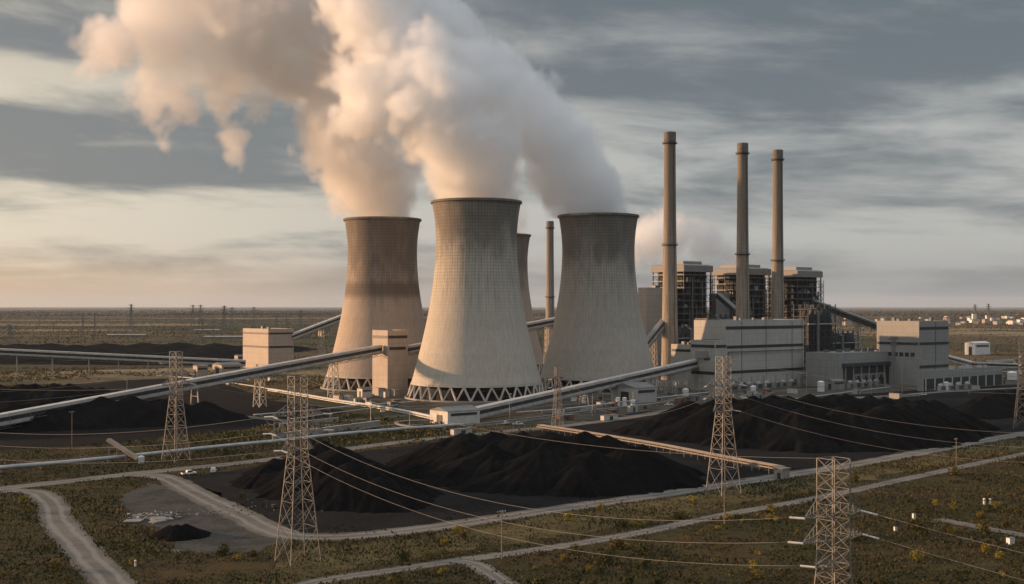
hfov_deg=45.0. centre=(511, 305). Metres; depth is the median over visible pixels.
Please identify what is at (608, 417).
shipping container
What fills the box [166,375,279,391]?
pipeline
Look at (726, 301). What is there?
conveyor
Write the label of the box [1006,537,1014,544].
cabinet
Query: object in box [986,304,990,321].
distant pylon
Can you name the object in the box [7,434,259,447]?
power cable
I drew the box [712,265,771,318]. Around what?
boiler house
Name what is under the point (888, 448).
power cable
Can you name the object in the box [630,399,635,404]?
storage tank
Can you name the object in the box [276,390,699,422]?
works road
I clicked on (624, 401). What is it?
storage tank
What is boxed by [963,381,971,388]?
transformer
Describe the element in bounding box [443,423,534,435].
wire fence
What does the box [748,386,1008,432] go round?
power cable
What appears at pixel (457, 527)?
bush
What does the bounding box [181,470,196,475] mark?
pickup truck
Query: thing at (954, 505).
bush
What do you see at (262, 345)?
silo building
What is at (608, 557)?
bush
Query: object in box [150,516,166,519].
concrete slab
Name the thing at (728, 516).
bush
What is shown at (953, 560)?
power cable
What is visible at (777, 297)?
chimney
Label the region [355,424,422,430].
pipeline
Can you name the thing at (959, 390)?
works road
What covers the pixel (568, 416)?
shipping container
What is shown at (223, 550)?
bush
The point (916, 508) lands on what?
bush
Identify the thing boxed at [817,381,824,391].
storage tank
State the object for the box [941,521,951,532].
bush
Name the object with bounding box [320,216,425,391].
cooling tower
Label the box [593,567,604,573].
bush
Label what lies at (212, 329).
distant pylon
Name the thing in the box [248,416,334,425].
works road
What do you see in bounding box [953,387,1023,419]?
coal pile
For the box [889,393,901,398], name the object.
equipment cabin
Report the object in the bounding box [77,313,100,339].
distant pylon
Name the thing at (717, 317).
filter structure
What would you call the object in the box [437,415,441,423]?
door
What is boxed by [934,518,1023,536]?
track
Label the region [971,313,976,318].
town tower
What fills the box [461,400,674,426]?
pipeline
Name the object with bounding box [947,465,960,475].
bush
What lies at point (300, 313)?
distant pylon
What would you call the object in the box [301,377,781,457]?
power cable
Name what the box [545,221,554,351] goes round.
chimney
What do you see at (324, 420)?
wall
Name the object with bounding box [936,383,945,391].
transformer
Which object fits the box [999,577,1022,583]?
bush
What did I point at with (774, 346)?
turbine hall
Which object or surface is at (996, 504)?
bush
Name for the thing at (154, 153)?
sky
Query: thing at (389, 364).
transfer tower
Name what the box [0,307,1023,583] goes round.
ground
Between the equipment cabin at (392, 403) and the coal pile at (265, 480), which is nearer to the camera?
the coal pile at (265, 480)
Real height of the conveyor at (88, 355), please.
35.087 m
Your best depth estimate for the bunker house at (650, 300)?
1155.61 m
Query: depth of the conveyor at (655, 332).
1044.19 m
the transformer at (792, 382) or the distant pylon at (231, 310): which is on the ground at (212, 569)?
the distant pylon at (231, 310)
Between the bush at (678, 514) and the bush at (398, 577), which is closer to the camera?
the bush at (398, 577)
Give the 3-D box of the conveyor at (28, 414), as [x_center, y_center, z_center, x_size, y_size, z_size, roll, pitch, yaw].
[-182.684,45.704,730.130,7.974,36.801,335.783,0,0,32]
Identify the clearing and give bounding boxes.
[117,483,287,553]
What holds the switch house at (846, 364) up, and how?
on the works yard at (424, 406)
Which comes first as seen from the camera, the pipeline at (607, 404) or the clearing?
the clearing
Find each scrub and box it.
[0,366,972,444]
[0,442,1023,583]
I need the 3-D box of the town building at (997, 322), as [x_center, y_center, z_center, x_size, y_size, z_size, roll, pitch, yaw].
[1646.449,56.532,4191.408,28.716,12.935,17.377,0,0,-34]
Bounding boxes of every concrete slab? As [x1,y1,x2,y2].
[123,519,143,522]
[148,521,166,523]
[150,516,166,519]
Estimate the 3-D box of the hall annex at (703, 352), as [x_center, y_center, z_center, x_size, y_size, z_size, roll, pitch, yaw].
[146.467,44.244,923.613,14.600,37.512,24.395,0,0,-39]
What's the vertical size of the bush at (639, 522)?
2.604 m
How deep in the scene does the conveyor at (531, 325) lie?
1025.17 m
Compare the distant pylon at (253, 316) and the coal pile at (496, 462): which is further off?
the distant pylon at (253, 316)
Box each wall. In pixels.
[272,420,379,438]
[279,417,338,426]
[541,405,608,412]
[856,393,922,398]
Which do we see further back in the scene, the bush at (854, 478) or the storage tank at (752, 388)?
the storage tank at (752, 388)
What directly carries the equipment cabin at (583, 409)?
on the works yard at (424, 406)
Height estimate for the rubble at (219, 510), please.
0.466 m
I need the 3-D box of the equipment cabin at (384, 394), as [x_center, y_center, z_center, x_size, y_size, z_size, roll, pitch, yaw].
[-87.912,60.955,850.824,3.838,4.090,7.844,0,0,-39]
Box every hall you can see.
[107,334,146,336]
[194,329,220,331]
[203,336,242,338]
[694,316,803,389]
[877,317,948,385]
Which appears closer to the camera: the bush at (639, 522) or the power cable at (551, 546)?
the power cable at (551, 546)
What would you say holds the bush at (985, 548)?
on the ground at (212, 569)
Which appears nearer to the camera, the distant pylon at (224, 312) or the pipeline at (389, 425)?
the pipeline at (389, 425)
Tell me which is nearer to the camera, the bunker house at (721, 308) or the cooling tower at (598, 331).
the cooling tower at (598, 331)
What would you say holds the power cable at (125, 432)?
attached to the pylon at (307, 448)
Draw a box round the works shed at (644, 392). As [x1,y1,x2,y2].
[611,382,656,402]
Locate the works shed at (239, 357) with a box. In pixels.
[234,355,242,359]
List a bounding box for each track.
[0,488,137,583]
[292,452,1023,583]
[447,558,519,583]
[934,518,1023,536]
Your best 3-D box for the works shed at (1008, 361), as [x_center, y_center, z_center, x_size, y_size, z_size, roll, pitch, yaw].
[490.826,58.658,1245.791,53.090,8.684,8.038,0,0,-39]
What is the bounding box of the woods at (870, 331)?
[0,312,1023,362]
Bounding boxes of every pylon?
[3,324,17,344]
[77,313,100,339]
[129,304,133,329]
[156,351,195,462]
[189,305,196,330]
[198,305,202,328]
[198,318,217,339]
[221,306,227,331]
[229,307,234,331]
[251,307,256,326]
[263,375,333,566]
[272,315,290,327]
[296,310,304,328]
[549,367,564,426]
[703,356,747,495]
[788,456,878,583]
[888,336,899,391]
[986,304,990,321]
[1013,337,1023,428]
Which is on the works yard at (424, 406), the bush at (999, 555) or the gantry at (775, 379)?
the gantry at (775, 379)
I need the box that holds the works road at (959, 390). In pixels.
[858,387,1023,396]
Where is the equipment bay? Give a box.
[917,365,1002,390]
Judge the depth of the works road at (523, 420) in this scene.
762.53 m
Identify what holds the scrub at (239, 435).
on the ground at (212, 569)
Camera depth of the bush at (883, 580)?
277.36 m
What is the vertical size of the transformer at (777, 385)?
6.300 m
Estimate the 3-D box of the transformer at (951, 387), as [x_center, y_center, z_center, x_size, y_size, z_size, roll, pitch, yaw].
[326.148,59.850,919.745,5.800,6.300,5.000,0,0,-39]
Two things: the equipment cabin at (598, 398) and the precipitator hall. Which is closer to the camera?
the equipment cabin at (598, 398)
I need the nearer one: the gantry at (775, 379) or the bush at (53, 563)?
the bush at (53, 563)
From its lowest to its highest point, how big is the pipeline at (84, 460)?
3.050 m
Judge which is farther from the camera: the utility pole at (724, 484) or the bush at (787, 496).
the bush at (787, 496)
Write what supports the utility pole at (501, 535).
on the ground at (212, 569)
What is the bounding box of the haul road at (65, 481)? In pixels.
[0,408,669,490]
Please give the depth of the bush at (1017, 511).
372.45 m
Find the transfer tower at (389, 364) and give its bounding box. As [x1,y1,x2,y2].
[372,330,407,395]
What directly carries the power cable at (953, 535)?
hanging from the pylon at (817, 516)
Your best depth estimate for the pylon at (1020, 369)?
633.61 m
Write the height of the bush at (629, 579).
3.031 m
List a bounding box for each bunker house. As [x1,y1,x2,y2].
[638,285,662,365]
[709,293,729,316]
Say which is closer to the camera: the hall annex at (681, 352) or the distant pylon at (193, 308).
the hall annex at (681, 352)
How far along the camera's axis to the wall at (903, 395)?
855.84 m
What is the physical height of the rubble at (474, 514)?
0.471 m
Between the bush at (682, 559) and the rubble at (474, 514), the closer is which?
the bush at (682, 559)
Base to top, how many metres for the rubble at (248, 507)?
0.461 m
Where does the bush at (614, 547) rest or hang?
on the ground at (212, 569)
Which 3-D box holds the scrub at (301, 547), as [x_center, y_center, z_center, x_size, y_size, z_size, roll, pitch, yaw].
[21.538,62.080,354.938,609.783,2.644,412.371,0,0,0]
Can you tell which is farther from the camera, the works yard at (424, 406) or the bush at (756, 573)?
the works yard at (424, 406)
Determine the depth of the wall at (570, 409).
746.89 m
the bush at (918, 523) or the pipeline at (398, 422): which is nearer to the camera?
the bush at (918, 523)
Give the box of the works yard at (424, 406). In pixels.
[277,368,1023,467]
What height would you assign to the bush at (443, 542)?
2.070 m
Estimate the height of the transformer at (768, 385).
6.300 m
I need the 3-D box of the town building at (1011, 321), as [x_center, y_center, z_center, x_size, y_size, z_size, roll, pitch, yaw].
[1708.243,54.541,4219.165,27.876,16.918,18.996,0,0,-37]
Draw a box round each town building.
[842,321,851,324]
[993,321,1001,324]
[1008,319,1016,323]
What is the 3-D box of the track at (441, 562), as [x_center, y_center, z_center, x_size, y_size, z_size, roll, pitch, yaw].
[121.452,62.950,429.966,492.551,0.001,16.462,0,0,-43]
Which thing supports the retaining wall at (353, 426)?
on the ground at (212, 569)
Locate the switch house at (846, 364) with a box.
[806,348,890,387]
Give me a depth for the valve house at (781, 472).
449.90 m
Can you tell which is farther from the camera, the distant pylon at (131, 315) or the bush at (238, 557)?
the distant pylon at (131, 315)
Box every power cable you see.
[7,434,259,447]
[9,376,294,389]
[10,451,269,462]
[14,417,261,434]
[187,353,553,375]
[199,375,540,396]
[201,385,542,405]
[277,436,781,542]
[280,420,788,520]
[288,453,772,565]
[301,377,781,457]
[735,359,1010,393]
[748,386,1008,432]
[748,398,1023,447]
[762,418,1023,462]
[879,515,1021,552]
[881,539,1022,579]
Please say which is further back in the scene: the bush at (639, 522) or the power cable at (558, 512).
the bush at (639, 522)
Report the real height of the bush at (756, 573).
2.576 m
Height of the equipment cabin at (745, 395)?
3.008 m
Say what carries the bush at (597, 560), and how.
on the ground at (212, 569)
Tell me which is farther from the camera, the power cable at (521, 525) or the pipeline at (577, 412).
the pipeline at (577, 412)
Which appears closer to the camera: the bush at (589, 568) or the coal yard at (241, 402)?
the bush at (589, 568)
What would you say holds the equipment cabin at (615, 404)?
on the works road at (523, 420)
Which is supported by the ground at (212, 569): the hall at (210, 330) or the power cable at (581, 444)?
the hall at (210, 330)
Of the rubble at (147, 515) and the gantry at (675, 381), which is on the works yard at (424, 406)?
the gantry at (675, 381)
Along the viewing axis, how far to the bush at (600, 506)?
380.93 m
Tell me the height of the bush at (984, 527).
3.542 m
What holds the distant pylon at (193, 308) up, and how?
on the ground at (212, 569)
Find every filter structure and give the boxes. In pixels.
[678,324,693,343]
[698,314,735,319]
[793,304,836,377]
[832,331,858,350]
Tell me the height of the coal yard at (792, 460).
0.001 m
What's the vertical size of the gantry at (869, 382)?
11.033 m
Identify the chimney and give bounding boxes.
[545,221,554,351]
[661,131,677,379]
[735,143,749,318]
[770,149,784,318]
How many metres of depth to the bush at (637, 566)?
295.83 m
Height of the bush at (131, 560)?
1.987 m
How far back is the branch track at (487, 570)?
292.82 m
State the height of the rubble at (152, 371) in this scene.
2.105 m
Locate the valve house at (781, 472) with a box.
[772,466,790,478]
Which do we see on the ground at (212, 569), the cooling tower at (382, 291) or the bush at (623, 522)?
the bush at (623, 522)
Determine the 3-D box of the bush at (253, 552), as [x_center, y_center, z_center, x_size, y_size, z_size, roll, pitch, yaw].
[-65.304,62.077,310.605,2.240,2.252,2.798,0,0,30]
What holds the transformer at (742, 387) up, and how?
on the works yard at (424, 406)
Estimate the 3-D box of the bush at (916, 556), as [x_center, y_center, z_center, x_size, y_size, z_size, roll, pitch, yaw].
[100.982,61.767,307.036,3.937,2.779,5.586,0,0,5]
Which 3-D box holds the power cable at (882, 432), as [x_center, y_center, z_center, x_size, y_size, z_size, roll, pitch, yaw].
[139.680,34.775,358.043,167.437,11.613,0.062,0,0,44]
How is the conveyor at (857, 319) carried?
on the ground at (212, 569)
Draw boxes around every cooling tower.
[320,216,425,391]
[404,197,543,402]
[517,233,543,374]
[537,212,662,393]
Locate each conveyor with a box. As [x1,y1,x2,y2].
[0,345,383,429]
[0,348,245,376]
[291,315,340,366]
[408,317,554,380]
[475,359,698,418]
[646,318,664,366]
[716,293,735,316]
[813,300,876,349]
[949,355,973,366]
[973,362,1023,374]
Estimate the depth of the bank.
766.27 m
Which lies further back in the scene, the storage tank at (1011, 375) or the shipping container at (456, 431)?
the storage tank at (1011, 375)
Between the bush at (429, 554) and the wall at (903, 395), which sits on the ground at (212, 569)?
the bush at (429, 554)
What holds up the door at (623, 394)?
in the works shed at (644, 392)
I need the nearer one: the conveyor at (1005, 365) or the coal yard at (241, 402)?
the coal yard at (241, 402)
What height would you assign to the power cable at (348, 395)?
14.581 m
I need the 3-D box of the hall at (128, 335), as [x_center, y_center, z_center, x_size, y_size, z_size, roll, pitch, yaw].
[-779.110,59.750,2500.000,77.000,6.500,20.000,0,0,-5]
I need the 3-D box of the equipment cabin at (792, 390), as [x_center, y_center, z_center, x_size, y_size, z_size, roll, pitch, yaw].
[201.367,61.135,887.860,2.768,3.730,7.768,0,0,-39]
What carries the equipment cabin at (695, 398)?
on the works yard at (424, 406)
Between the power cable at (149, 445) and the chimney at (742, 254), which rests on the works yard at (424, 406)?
the chimney at (742, 254)
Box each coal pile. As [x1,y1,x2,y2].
[0,342,317,365]
[0,383,249,432]
[149,524,210,541]
[228,441,445,513]
[385,431,709,497]
[612,393,1001,452]
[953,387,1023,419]
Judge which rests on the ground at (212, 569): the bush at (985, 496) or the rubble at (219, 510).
the bush at (985, 496)
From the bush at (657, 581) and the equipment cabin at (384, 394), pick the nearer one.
the bush at (657, 581)
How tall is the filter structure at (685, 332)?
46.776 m
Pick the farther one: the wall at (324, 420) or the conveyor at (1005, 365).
the conveyor at (1005, 365)
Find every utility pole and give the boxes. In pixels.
[497,510,505,558]
[721,483,726,523]
[954,438,956,466]
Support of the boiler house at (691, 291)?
on the works yard at (424, 406)
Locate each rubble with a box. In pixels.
[98,370,181,374]
[120,510,198,522]
[189,499,314,511]
[196,509,241,515]
[212,505,290,514]
[280,524,429,537]
[447,511,520,521]
[542,495,644,506]
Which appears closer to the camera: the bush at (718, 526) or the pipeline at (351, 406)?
the bush at (718, 526)
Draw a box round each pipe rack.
[267,388,429,418]
[536,424,784,473]
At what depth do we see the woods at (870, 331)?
3458.01 m
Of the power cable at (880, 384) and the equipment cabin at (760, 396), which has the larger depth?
the equipment cabin at (760, 396)
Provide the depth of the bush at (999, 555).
306.38 m
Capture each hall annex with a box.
[671,341,690,388]
[691,340,726,390]
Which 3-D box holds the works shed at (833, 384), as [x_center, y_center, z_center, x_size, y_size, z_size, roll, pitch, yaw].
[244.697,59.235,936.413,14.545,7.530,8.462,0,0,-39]
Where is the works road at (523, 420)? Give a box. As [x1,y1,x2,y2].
[378,379,1017,427]
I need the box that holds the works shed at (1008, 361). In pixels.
[981,359,1015,362]
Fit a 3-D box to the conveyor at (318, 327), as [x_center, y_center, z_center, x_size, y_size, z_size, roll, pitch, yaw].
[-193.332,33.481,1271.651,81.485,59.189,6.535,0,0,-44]
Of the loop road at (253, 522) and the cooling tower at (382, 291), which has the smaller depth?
the loop road at (253, 522)
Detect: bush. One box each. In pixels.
[17,495,29,502]
[46,559,66,571]
[129,557,135,563]
[216,542,229,555]
[232,553,242,559]
[237,492,246,498]
[247,549,257,556]
[393,573,403,583]
[394,547,411,561]
[422,551,435,558]
[439,538,447,544]
[452,524,464,532]
[459,530,467,536]
[532,575,546,583]
[560,553,566,559]
[563,512,575,520]
[571,548,582,555]
[585,564,592,571]
[593,556,607,564]
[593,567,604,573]
[597,503,605,508]
[599,547,616,565]
[605,545,616,551]
[609,536,626,550]
[617,517,627,526]
[623,573,634,583]
[632,563,639,568]
[635,518,644,526]
[637,543,654,555]
[642,559,650,566]
[654,578,664,583]
[669,510,685,517]
[679,556,688,561]
[687,495,696,501]
[714,525,724,529]
[723,511,731,518]
[731,513,742,520]
[748,559,757,569]
[750,570,764,578]
[766,503,776,512]
[783,492,791,499]
[848,472,859,481]
[849,535,860,542]
[876,575,892,583]
[907,517,933,536]
[909,505,921,512]
[909,548,924,560]
[932,499,938,505]
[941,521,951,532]
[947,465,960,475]
[947,527,957,536]
[948,501,957,509]
[976,521,990,533]
[978,492,990,500]
[980,544,991,552]
[988,501,1001,507]
[994,551,1004,559]
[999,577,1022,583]
[1013,509,1020,514]
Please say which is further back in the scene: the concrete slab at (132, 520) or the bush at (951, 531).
the concrete slab at (132, 520)
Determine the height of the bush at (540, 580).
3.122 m
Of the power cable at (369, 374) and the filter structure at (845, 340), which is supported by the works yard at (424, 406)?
the filter structure at (845, 340)
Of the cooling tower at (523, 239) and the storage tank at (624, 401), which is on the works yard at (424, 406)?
the cooling tower at (523, 239)
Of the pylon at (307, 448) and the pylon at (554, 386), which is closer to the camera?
the pylon at (307, 448)
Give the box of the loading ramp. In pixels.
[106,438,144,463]
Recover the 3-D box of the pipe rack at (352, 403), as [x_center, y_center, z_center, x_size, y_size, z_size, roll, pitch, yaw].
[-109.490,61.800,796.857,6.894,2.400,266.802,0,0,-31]
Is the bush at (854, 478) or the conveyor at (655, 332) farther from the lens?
the conveyor at (655, 332)
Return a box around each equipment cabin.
[333,395,342,399]
[344,395,352,400]
[379,391,389,397]
[387,401,398,406]
[555,408,564,413]
[580,408,591,413]
[594,396,601,400]
[606,409,617,413]
[609,401,617,405]
[627,405,637,412]
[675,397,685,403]
[691,395,699,400]
[740,394,750,398]
[753,394,763,398]
[763,389,771,393]
[787,388,797,393]
[852,389,860,394]
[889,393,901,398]
[970,385,979,389]
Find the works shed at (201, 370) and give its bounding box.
[193,364,208,376]
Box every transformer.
[728,383,736,390]
[737,382,745,389]
[755,381,762,388]
[764,380,771,387]
[771,381,779,387]
[779,379,787,386]
[788,379,795,386]
[846,380,853,387]
[855,380,861,387]
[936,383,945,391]
[948,382,954,390]
[954,383,962,389]
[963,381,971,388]
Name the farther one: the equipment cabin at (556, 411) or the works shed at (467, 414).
the equipment cabin at (556, 411)
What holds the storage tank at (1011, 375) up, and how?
on the works road at (523, 420)
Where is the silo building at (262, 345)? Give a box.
[243,326,293,367]
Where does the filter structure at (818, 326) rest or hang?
on the works yard at (424, 406)
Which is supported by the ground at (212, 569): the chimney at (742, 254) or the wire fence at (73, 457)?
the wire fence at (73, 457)
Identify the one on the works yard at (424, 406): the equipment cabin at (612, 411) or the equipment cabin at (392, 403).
the equipment cabin at (612, 411)
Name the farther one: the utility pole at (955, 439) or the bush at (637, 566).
the utility pole at (955, 439)
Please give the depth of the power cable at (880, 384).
377.42 m
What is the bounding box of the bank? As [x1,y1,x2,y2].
[282,391,429,422]
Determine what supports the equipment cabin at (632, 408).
on the works yard at (424, 406)
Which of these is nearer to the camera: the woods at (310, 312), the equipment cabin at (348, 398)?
the equipment cabin at (348, 398)
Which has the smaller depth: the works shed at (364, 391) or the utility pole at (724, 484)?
the utility pole at (724, 484)
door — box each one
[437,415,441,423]
[621,391,628,400]
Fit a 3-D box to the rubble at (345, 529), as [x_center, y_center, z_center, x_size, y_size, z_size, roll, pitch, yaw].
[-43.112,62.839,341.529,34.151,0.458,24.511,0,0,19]
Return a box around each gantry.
[652,380,687,395]
[737,372,811,390]
[852,372,886,388]
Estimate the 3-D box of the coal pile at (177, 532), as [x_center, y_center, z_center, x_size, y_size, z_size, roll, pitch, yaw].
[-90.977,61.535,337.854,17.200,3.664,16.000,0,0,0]
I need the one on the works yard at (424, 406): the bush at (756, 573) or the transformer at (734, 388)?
the transformer at (734, 388)
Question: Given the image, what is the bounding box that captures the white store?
[965,341,989,354]
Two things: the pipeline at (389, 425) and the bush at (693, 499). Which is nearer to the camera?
the bush at (693, 499)
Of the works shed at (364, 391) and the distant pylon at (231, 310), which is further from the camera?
the distant pylon at (231, 310)
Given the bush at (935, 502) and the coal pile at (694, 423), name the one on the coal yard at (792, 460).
the coal pile at (694, 423)
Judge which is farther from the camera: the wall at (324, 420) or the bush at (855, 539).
the wall at (324, 420)
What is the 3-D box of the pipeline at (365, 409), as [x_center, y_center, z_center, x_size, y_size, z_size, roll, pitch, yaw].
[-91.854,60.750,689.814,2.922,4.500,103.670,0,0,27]
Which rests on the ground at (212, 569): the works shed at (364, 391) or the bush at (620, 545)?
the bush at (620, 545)
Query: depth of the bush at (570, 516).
361.86 m
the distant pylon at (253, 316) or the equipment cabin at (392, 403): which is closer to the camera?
the equipment cabin at (392, 403)
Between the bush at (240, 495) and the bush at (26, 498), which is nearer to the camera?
the bush at (26, 498)
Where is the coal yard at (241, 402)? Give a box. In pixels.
[0,377,349,449]
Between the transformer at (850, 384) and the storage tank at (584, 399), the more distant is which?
the transformer at (850, 384)
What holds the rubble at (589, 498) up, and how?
on the coal yard at (217, 482)
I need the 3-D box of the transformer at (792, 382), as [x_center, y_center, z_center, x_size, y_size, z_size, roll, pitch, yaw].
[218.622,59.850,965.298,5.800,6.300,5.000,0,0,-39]
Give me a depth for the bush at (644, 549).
311.44 m
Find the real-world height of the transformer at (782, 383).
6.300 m
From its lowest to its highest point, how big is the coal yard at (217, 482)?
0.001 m
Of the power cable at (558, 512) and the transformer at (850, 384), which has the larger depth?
the transformer at (850, 384)
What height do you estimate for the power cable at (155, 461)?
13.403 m
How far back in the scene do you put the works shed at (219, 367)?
1102.06 m
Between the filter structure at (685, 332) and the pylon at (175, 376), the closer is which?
the pylon at (175, 376)
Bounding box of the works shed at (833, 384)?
[825,379,844,389]
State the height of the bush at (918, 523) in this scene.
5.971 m
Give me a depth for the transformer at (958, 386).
926.00 m
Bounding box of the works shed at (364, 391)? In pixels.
[357,387,371,396]
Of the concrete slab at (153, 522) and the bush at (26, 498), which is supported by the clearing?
the concrete slab at (153, 522)
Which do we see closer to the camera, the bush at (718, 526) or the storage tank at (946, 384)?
the bush at (718, 526)
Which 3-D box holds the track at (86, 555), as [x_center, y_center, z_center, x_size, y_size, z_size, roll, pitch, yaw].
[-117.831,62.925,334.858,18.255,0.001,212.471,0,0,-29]
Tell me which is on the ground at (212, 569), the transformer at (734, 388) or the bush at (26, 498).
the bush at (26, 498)
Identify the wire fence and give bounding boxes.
[12,453,115,463]
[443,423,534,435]
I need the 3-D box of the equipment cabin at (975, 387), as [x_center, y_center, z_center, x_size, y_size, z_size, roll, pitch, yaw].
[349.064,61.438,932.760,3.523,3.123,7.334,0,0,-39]
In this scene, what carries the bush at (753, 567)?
on the ground at (212, 569)
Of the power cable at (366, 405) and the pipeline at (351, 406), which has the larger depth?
the pipeline at (351, 406)
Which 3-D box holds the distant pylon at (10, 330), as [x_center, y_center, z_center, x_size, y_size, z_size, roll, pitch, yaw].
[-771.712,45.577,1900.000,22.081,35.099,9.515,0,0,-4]
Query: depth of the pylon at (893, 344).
901.33 m
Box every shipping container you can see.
[450,427,471,435]
[556,414,574,420]
[600,414,617,420]
[637,404,650,409]
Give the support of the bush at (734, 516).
on the ground at (212, 569)
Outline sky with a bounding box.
[0,0,1023,306]
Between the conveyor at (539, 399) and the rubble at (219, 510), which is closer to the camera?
the rubble at (219, 510)
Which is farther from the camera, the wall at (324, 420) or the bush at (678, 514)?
the wall at (324, 420)
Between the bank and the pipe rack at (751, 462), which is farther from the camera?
the bank
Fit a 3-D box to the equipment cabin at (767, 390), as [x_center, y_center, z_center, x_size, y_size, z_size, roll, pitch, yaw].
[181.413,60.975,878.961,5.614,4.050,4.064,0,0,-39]
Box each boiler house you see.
[651,261,714,326]
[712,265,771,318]
[765,267,823,368]
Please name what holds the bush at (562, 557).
on the ground at (212, 569)
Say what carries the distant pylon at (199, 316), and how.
on the ground at (212, 569)
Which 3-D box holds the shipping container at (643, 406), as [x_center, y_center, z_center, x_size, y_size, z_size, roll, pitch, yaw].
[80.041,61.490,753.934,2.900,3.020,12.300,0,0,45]
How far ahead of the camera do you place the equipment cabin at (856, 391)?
878.63 m
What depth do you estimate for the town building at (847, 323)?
3999.64 m
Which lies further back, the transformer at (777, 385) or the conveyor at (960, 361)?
the conveyor at (960, 361)
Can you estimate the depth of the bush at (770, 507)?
376.63 m
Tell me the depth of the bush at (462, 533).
336.88 m
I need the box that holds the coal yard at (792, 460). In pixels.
[569,384,1023,470]
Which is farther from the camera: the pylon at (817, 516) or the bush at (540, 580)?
the bush at (540, 580)
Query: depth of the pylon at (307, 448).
304.22 m
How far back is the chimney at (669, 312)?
1052.35 m
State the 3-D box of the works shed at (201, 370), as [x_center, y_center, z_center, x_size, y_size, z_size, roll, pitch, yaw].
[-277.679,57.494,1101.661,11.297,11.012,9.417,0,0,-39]
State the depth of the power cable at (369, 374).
555.56 m
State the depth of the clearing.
361.04 m
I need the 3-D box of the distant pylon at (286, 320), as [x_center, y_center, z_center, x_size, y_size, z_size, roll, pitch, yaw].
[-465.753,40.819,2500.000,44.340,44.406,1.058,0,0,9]
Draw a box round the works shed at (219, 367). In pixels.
[212,362,242,374]
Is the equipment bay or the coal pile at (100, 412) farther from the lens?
the equipment bay
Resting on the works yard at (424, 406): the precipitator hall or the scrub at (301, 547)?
the precipitator hall
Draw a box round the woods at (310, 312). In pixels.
[0,309,1023,315]
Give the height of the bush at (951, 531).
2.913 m
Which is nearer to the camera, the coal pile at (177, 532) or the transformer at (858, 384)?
the coal pile at (177, 532)
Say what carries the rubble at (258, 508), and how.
on the coal yard at (217, 482)
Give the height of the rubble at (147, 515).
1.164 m
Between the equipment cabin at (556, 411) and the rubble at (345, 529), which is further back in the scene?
the equipment cabin at (556, 411)
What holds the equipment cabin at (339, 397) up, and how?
on the bank
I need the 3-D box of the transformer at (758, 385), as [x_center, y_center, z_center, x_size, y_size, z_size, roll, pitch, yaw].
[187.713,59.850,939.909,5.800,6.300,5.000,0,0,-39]
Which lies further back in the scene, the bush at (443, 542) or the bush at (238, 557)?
the bush at (443, 542)
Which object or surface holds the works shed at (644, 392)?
on the works yard at (424, 406)
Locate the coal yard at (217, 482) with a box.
[182,430,773,532]
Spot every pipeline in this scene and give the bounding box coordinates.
[0,423,464,472]
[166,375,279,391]
[253,401,414,416]
[293,404,397,425]
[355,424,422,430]
[394,420,443,430]
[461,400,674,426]
[515,392,710,413]
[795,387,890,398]
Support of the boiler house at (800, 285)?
on the ground at (212, 569)
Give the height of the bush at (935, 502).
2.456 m
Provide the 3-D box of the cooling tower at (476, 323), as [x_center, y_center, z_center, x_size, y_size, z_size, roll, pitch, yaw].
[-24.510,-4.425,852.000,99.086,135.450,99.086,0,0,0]
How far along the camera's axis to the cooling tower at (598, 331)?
903.12 m
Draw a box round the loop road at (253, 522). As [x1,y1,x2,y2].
[131,431,1023,540]
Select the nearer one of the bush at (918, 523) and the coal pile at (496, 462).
the bush at (918, 523)
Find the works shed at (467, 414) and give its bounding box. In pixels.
[430,405,480,423]
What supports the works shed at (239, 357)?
on the ground at (212, 569)
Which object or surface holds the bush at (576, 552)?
on the ground at (212, 569)
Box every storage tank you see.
[582,395,586,402]
[622,397,626,405]
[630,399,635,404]
[682,388,688,395]
[750,385,755,393]
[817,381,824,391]
[943,382,948,390]
[1007,371,1016,379]
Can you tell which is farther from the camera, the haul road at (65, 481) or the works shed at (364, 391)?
the works shed at (364, 391)
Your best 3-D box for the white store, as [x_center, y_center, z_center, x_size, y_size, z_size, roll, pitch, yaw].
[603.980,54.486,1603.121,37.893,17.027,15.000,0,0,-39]
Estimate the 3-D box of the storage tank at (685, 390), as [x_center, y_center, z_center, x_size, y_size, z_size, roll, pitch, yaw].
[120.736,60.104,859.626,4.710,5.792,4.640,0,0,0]
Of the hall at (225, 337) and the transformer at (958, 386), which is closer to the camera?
the transformer at (958, 386)

